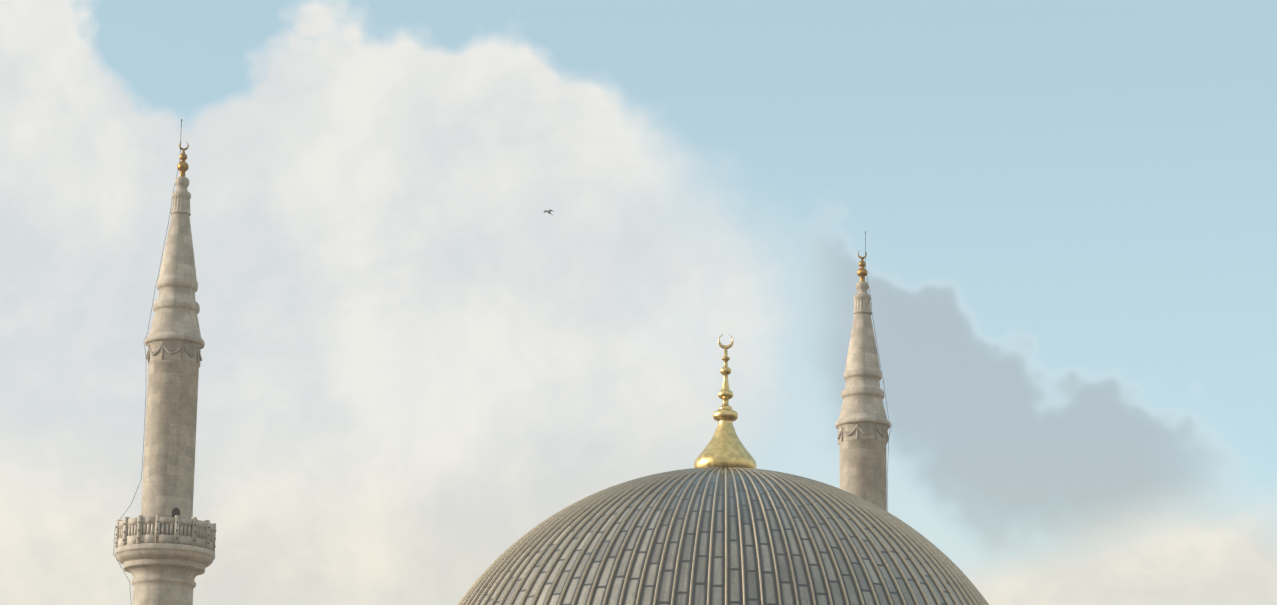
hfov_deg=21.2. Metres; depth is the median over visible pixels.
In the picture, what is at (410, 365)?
sky
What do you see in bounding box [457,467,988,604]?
dome
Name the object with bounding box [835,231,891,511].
minaret
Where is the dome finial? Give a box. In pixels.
[694,334,756,469]
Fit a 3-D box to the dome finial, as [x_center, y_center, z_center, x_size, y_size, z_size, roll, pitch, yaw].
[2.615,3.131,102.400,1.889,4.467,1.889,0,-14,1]
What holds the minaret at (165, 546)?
on the ground
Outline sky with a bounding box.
[0,0,1276,604]
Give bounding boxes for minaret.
[113,119,215,604]
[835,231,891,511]

